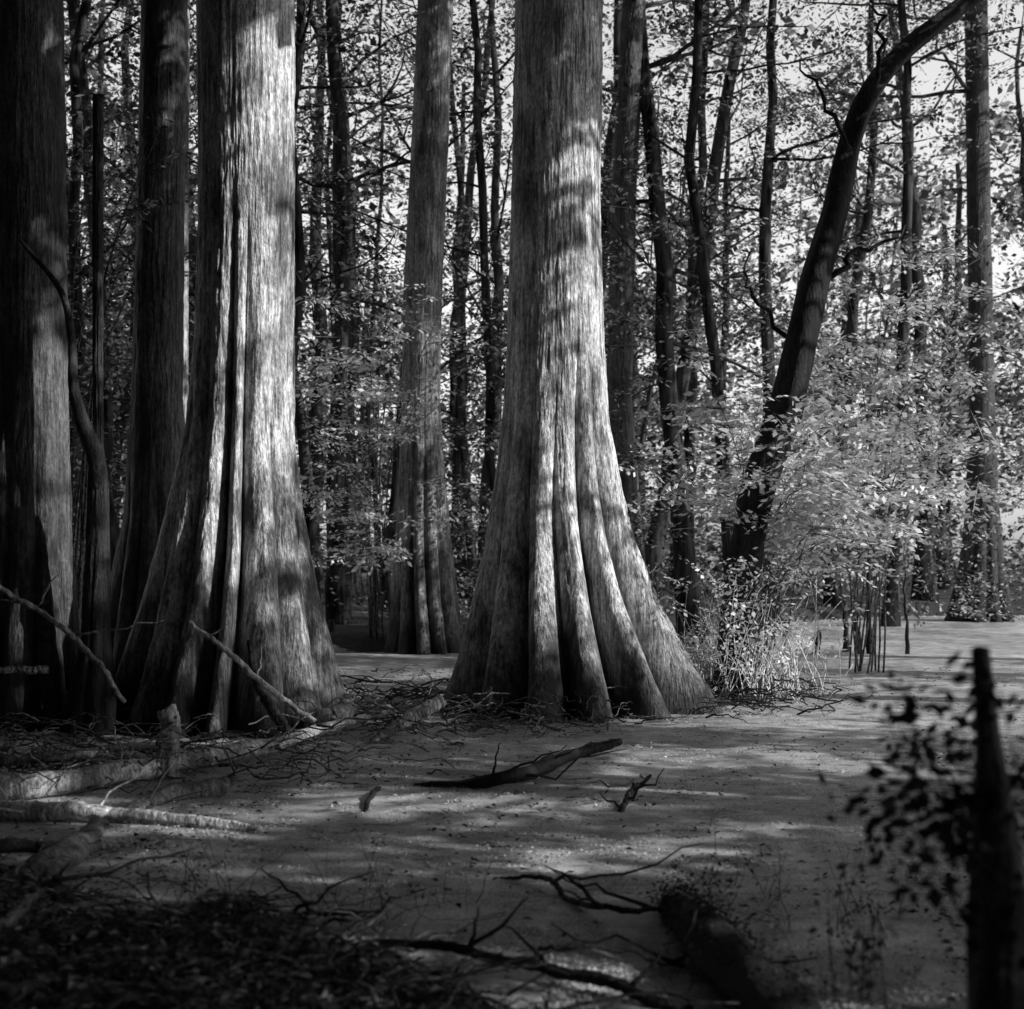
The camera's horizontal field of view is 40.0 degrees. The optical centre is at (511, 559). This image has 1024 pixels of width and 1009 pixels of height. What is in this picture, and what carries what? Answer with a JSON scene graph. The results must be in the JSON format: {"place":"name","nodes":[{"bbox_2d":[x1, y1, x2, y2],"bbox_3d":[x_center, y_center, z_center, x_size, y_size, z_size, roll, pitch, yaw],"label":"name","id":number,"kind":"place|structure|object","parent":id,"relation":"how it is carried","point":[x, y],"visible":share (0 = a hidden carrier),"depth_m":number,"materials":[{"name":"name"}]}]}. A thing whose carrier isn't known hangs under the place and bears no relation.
{"place":"outdoors","nodes":[
{"label":"outdoors","id":0,"kind":"place"},
{"bbox_2d":[247,638,292,734],"bbox_3d":[-2.037,1.095,11.952,0.447,0.852,0.124,0,0,18],"label":"fallen branch","id":1,"kind":"object","parent":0,"point":[276,715],"visible":0.81,"depth_m":11.94,"materials":[{"name":"grey wood"}]},
{"bbox_2d":[304,698,358,725],"bbox_3d":[-1.847,1.448,13.032,0.405,0.404,1.280,0,0,-33],"label":"fallen branch","id":2,"kind":"object","parent":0,"point":[343,708],"visible":0.62,"depth_m":12.52,"materials":[{"name":"grey wood"}]},
{"bbox_2d":[0,615,1023,1008],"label":"swamp water","id":3,"kind":"structure","parent":0,"point":[936,643],"depth_m":8.52,"materials":[{"name":"grey liquid"}]},
{"bbox_2d":[0,665,49,674],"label":"fallen branch","id":4,"kind":"object","parent":3,"relation":"on","point":[31,670],"visible":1,"depth_m":11.64,"materials":[{"name":"wood"}]},
{"bbox_2d":[0,837,129,853],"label":"fallen log","id":5,"kind":"object","parent":3,"relation":"on","point":[9,845],"visible":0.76,"depth_m":7.37,"materials":[{"name":"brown wood"}]},
{"bbox_2d":[0,690,216,799],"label":"brush pile","id":6,"kind":"object","parent":3,"relation":"on","point":[23,766],"visible":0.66,"depth_m":10.53,"materials":[{"name":"black plant"}]},
{"bbox_2d":[8,736,237,881],"bbox_3d":[-2.329,1.457,8.288,0.578,0.549,2.987,0,0,8],"label":"fallen log","id":7,"kind":"object","parent":3,"relation":"on","point":[73,846],"visible":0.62,"depth_m":8.37,"materials":[{"name":"grey wood"}]},
{"bbox_2d":[0,767,261,832],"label":"fallen log","id":8,"kind":"object","parent":3,"relation":"on","point":[35,810],"visible":0.94,"depth_m":8.54,"materials":[{"name":"grey wood"}]},
{"bbox_2d":[155,704,181,779],"bbox_3d":[-2.520,1.410,10.327,0.209,0.708,0.251,0,0,0],"label":"tree stump","id":9,"kind":"object","parent":3,"relation":"in","point":[169,719],"visible":0.76,"depth_m":10.29,"materials":[{"name":"grey wood"}]},
{"bbox_2d":[0,693,391,800],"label":"fallen log","id":10,"kind":"object","parent":3,"relation":"on","point":[77,780],"visible":0.81,"depth_m":9.95,"materials":[{"name":"grey wood"}]},
{"bbox_2d":[0,868,426,1007],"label":"fallen branch","id":11,"kind":"object","parent":3,"relation":"on","point":[10,993],"visible":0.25,"depth_m":5.09,"materials":[{"name":"black wood"}]},
{"bbox_2d":[0,707,463,784],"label":"brush pile","id":12,"kind":"object","parent":3,"relation":"on","point":[215,732],"visible":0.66,"depth_m":10.83,"materials":[{"name":"grey plant"}]},
{"bbox_2d":[0,716,156,766],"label":"fallen log","id":13,"kind":"object","parent":12,"relation":"on","point":[42,757],"visible":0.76,"depth_m":10.45,"materials":[{"name":"grey wood"}]},
{"bbox_2d":[0,576,163,703],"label":"fallen branch","id":14,"kind":"object","parent":13,"relation":"on","point":[70,634],"visible":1,"depth_m":10.60,"materials":[{"name":"grey wood"}]},
{"bbox_2d":[115,0,361,740],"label":"bald cypress tree","id":15,"kind":"object","parent":3,"relation":"on","point":[233,546],"visible":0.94,"depth_m":13.26,"materials":[{"name":"grey plant"}]},
{"bbox_2d":[189,620,316,722],"bbox_3d":[-2.094,0.926,11.499,1.078,0.884,0.144,0,0,-28],"label":"fallen branch","id":16,"kind":"object","parent":3,"relation":"on","point":[250,673],"visible":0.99,"depth_m":11.44,"materials":[{"name":"grey wood"}]},
{"bbox_2d":[328,620,334,631],"bbox_3d":[-3.331,1.429,25.613,0.283,0.688,0.279,0,0,-41],"label":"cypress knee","id":17,"kind":"object","parent":3,"relation":"on","point":[331,625],"visible":0.33,"depth_m":25.56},
{"bbox_2d":[363,785,382,811],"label":"fallen branch","id":18,"kind":"object","parent":3,"relation":"on","point":[370,797],"visible":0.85,"depth_m":9.24,"materials":[{"name":"grey wood"}]},
{"bbox_2d":[295,264,489,640],"bbox_3d":[-2.048,-1.567,22.908,3.855,6.382,5.581,0,0,-14],"label":"understory sapling","id":19,"kind":"object","parent":3,"relation":"on","point":[374,601],"visible":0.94,"depth_m":22.66,"materials":[{"name":"grey plant"}]},
{"bbox_2d":[369,694,446,741],"bbox_3d":[-0.936,1.429,12.622,0.796,0.411,0.144,0,0,-36],"label":"fallen branch","id":20,"kind":"object","parent":3,"relation":"on","point":[427,708],"visible":0.88,"depth_m":12.61,"materials":[{"name":"grey wood"}]},
{"bbox_2d":[287,663,578,741],"bbox_3d":[-0.851,1.480,14.838,3.176,0.672,5.536,0,0,0],"label":"brush pile","id":21,"kind":"object","parent":3,"relation":"on","point":[401,694],"visible":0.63,"depth_m":13.74,"materials":[{"name":"grey plant"}]},
{"bbox_2d":[0,700,1023,1008],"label":"duckweed fronds","id":22,"kind":"object","parent":3,"relation":"on","point":[840,996],"visible":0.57,"depth_m":6.88,"materials":[{"name":"grey plant"}]},
{"bbox_2d":[0,668,1023,1008],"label":"floating leaves","id":23,"kind":"object","parent":3,"relation":"on","point":[730,880],"visible":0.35,"depth_m":7.96,"materials":[{"name":"grey plant"}]},
{"bbox_2d":[414,738,625,788],"bbox_3d":[0.451,1.455,10.521,1.111,0.382,2.337,0,0,39],"label":"fallen branch","id":24,"kind":"object","parent":3,"relation":"on","point":[548,763],"visible":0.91,"depth_m":9.97,"materials":[{"name":"grey wood"}]},
{"bbox_2d":[135,812,917,1006],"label":"marsh weeds","id":25,"kind":"object","parent":3,"relation":"on","point":[711,868],"visible":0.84,"depth_m":6.20,"materials":[{"name":"grey plant"}]},
{"bbox_2d":[361,897,696,1008],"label":"fallen branch","id":26,"kind":"object","parent":3,"relation":"on","point":[599,979],"visible":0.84,"depth_m":5.28,"materials":[{"name":"black wood"}]},
{"bbox_2d":[326,685,758,739],"bbox_3d":[0.245,1.512,13.562,4.016,0.509,2.310,0,0,-17],"label":"brush pile","id":27,"kind":"object","parent":3,"relation":"on","point":[538,720],"visible":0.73,"depth_m":13.31,"materials":[{"name":"grey plant"}]},
{"bbox_2d":[400,220,764,549],"bbox_3d":[0.723,-2.252,24.193,6.242,7.574,4.374,0,0,32],"label":"understory sapling","id":28,"kind":"object","parent":3,"relation":"on","point":[500,385],"visible":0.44,"depth_m":24.18,"materials":[{"name":"grey plant"}]},
{"bbox_2d":[500,843,702,914],"bbox_3d":[0.449,1.512,6.640,1.026,0.203,0.924,0,0,0],"label":"fallen branch","id":29,"kind":"object","parent":3,"relation":"on","point":[594,904],"visible":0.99,"depth_m":6.41,"materials":[{"name":"black wood"}]},
{"bbox_2d":[588,768,663,811],"bbox_3d":[0.719,1.472,9.074,0.487,0.311,0.617,0,0,0],"label":"fallen branch","id":30,"kind":"object","parent":3,"relation":"on","point":[634,789],"visible":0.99,"depth_m":9.12,"materials":[{"name":"grey wood"}]},
{"bbox_2d":[538,922,817,968],"bbox_3d":[0.635,1.534,5.452,1.060,0.187,0.202,0,0,6],"label":"fallen branch","id":31,"kind":"object","parent":3,"relation":"on","point":[677,961],"visible":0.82,"depth_m":5.50,"materials":[{"name":"black wood"}]},
{"bbox_2d":[639,862,853,1008],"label":"mossy log","id":32,"kind":"object","parent":3,"relation":"in","point":[738,968],"visible":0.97,"depth_m":5.15,"materials":[{"name":"black wood"}]},
{"bbox_2d":[629,669,879,716],"bbox_3d":[2.273,1.485,15.752,3.618,0.596,3.723,0,0,0],"label":"brush pile","id":33,"kind":"object","parent":3,"relation":"on","point":[758,701],"visible":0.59,"depth_m":15.05,"materials":[{"name":"grey plant"}]},
{"bbox_2d":[650,554,876,703],"bbox_3d":[2.506,0.768,16.919,3.397,1.675,4.593,0,0,10],"label":"marsh brush","id":34,"kind":"object","parent":3,"relation":"on","point":[705,669],"visible":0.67,"depth_m":15.78,"materials":[{"name":"grey plant"}]},
{"bbox_2d":[782,619,789,638],"bbox_3d":[5.462,1.492,28.145,0.243,0.608,0.225,0,0,0],"label":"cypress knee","id":35,"kind":"object","parent":3,"relation":"on","point":[785,627],"visible":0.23,"depth_m":28.12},
{"bbox_2d":[812,630,821,653],"bbox_3d":[5.168,1.477,23.960,0.201,0.573,0.164,0,0,0],"label":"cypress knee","id":36,"kind":"object","parent":3,"relation":"on","point":[819,635],"visible":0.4,"depth_m":23.93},
{"bbox_2d":[618,326,1023,689],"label":"understory sapling","id":37,"kind":"object","parent":3,"relation":"on","point":[810,492],"visible":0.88,"depth_m":16.01,"materials":[{"name":"grey plant"}]},
{"bbox_2d":[842,608,849,651],"bbox_3d":[5.803,1.307,24.477,0.193,0.932,0.200,0,0,45],"label":"cypress knee","id":38,"kind":"object","parent":3,"relation":"on","point":[846,644],"visible":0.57,"depth_m":24.46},
{"bbox_2d":[711,0,982,697],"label":"leaning tupelo tree","id":39,"kind":"object","parent":3,"relation":"on","point":[800,337],"visible":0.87,"depth_m":16.30,"materials":[{"name":"black plant"}]},
{"bbox_2d":[854,618,862,653],"bbox_3d":[5.927,1.378,23.958,0.264,0.777,0.206,0,0,-12],"label":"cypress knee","id":40,"kind":"object","parent":3,"relation":"on","point":[859,645],"visible":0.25,"depth_m":23.91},
{"bbox_2d":[865,557,872,653],"bbox_3d":[6.109,0.826,23.970,0.182,1.871,0.170,0,0,0],"label":"sapling trunk","id":41,"kind":"object","parent":3,"relation":"on","point":[868,640],"visible":0.42,"depth_m":23.95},
{"bbox_2d":[731,216,1023,672],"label":"understory sapling","id":42,"kind":"object","parent":3,"relation":"on","point":[899,379],"visible":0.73,"depth_m":18.68,"materials":[{"name":"grey plant"}]},
{"bbox_2d":[902,571,909,653],"bbox_3d":[6.714,0.976,23.968,0.139,1.562,0.114,0,0,0],"label":"trunk","id":43,"kind":"object","parent":3,"relation":"in","point":[907,646],"visible":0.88,"depth_m":23.95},
{"bbox_2d":[966,645,1023,1008],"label":"broken snag","id":44,"kind":"object","parent":3,"relation":"on","point":[989,951],"visible":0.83,"depth_m":3.16,"materials":[{"name":"black plant"}]},
{"bbox_2d":[0,561,1023,1008],"bbox_3d":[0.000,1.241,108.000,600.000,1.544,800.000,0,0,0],"label":"ground","id":45,"kind":"structure","parent":0,"point":[352,637],"depth_m":6.42,"materials":[{"name":"black soil"}]},
{"bbox_2d":[0,0,79,732],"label":"bald cypress tree","id":46,"kind":"object","parent":45,"relation":"on","point":[36,552],"visible":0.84,"depth_m":13.29,"materials":[{"name":"grey plant"}]},
{"bbox_2d":[18,93,120,736],"bbox_3d":[-4.026,-1.147,13.082,0.954,6.293,0.690,0,0,35],"label":"young cypress tree","id":47,"kind":"object","parent":45,"relation":"on","point":[90,686],"visible":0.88,"depth_m":12.91,"materials":[{"name":"grey plant"}]},
{"bbox_2d":[66,116,197,632],"bbox_3d":[-4.746,-2.011,17.704,6.700,7.061,3.660,0,0,39],"label":"understory sapling","id":48,"kind":"object","parent":45,"relation":"on","point":[81,501],"visible":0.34,"depth_m":18.43,"materials":[{"name":"grey plant"}]},
{"bbox_2d":[111,0,187,676],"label":"bald cypress tree","id":49,"kind":"object","parent":45,"relation":"on","point":[156,426],"visible":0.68,"depth_m":17.23,"materials":[{"name":"grey plant"}]},
{"bbox_2d":[183,0,370,422],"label":"bald cypress tree","id":50,"kind":"object","parent":45,"relation":"on","point":[186,314],"visible":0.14,"depth_m":22.44,"materials":[{"name":"grey plant"}]},
{"bbox_2d":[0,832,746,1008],"bbox_3d":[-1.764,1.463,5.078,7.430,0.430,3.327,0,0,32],"label":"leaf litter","id":51,"kind":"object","parent":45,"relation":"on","point":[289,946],"visible":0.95,"depth_m":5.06,"materials":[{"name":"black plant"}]},
{"bbox_2d":[0,848,194,933],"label":"fallen branch","id":52,"kind":"object","parent":51,"relation":"on","point":[21,907],"visible":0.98,"depth_m":5.84,"materials":[{"name":"grey wood"}]},
{"bbox_2d":[384,0,463,654],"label":"bald cypress tree","id":53,"kind":"object","parent":45,"relation":"on","point":[424,616],"visible":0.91,"depth_m":24.20,"materials":[{"name":"grey plant"}]},
{"bbox_2d":[64,0,1023,643],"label":"distant forest","id":54,"kind":"object","parent":45,"relation":"on","point":[930,572],"visible":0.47,"depth_m":35.80,"materials":[{"name":"grey plant"}]},
{"bbox_2d":[441,0,724,724],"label":"bald cypress tree","id":55,"kind":"object","parent":45,"relation":"on","point":[565,599],"visible":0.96,"depth_m":14.71,"materials":[{"name":"grey plant"}]},
{"bbox_2d":[606,0,794,564],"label":"bald cypress tree","id":56,"kind":"object","parent":45,"relation":"on","point":[619,360],"visible":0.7,"depth_m":27.79,"materials":[{"name":"grey plant"}]},
{"bbox_2d":[735,0,1023,621],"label":"bald cypress tree","id":57,"kind":"object","parent":45,"relation":"on","point":[974,85],"visible":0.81,"depth_m":36.71,"materials":[{"name":"grey plant"}]},
{"bbox_2d":[808,650,1023,1008],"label":"leafy shrub","id":58,"kind":"object","parent":45,"relation":"on","point":[944,827],"visible":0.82,"depth_m":3.26,"materials":[{"name":"black plant"}]},
{"bbox_2d":[64,0,1023,561],"label":"sky","id":59,"kind":"structure","parent":0,"point":[932,69],"materials":[{"name":"white"}]}
]}

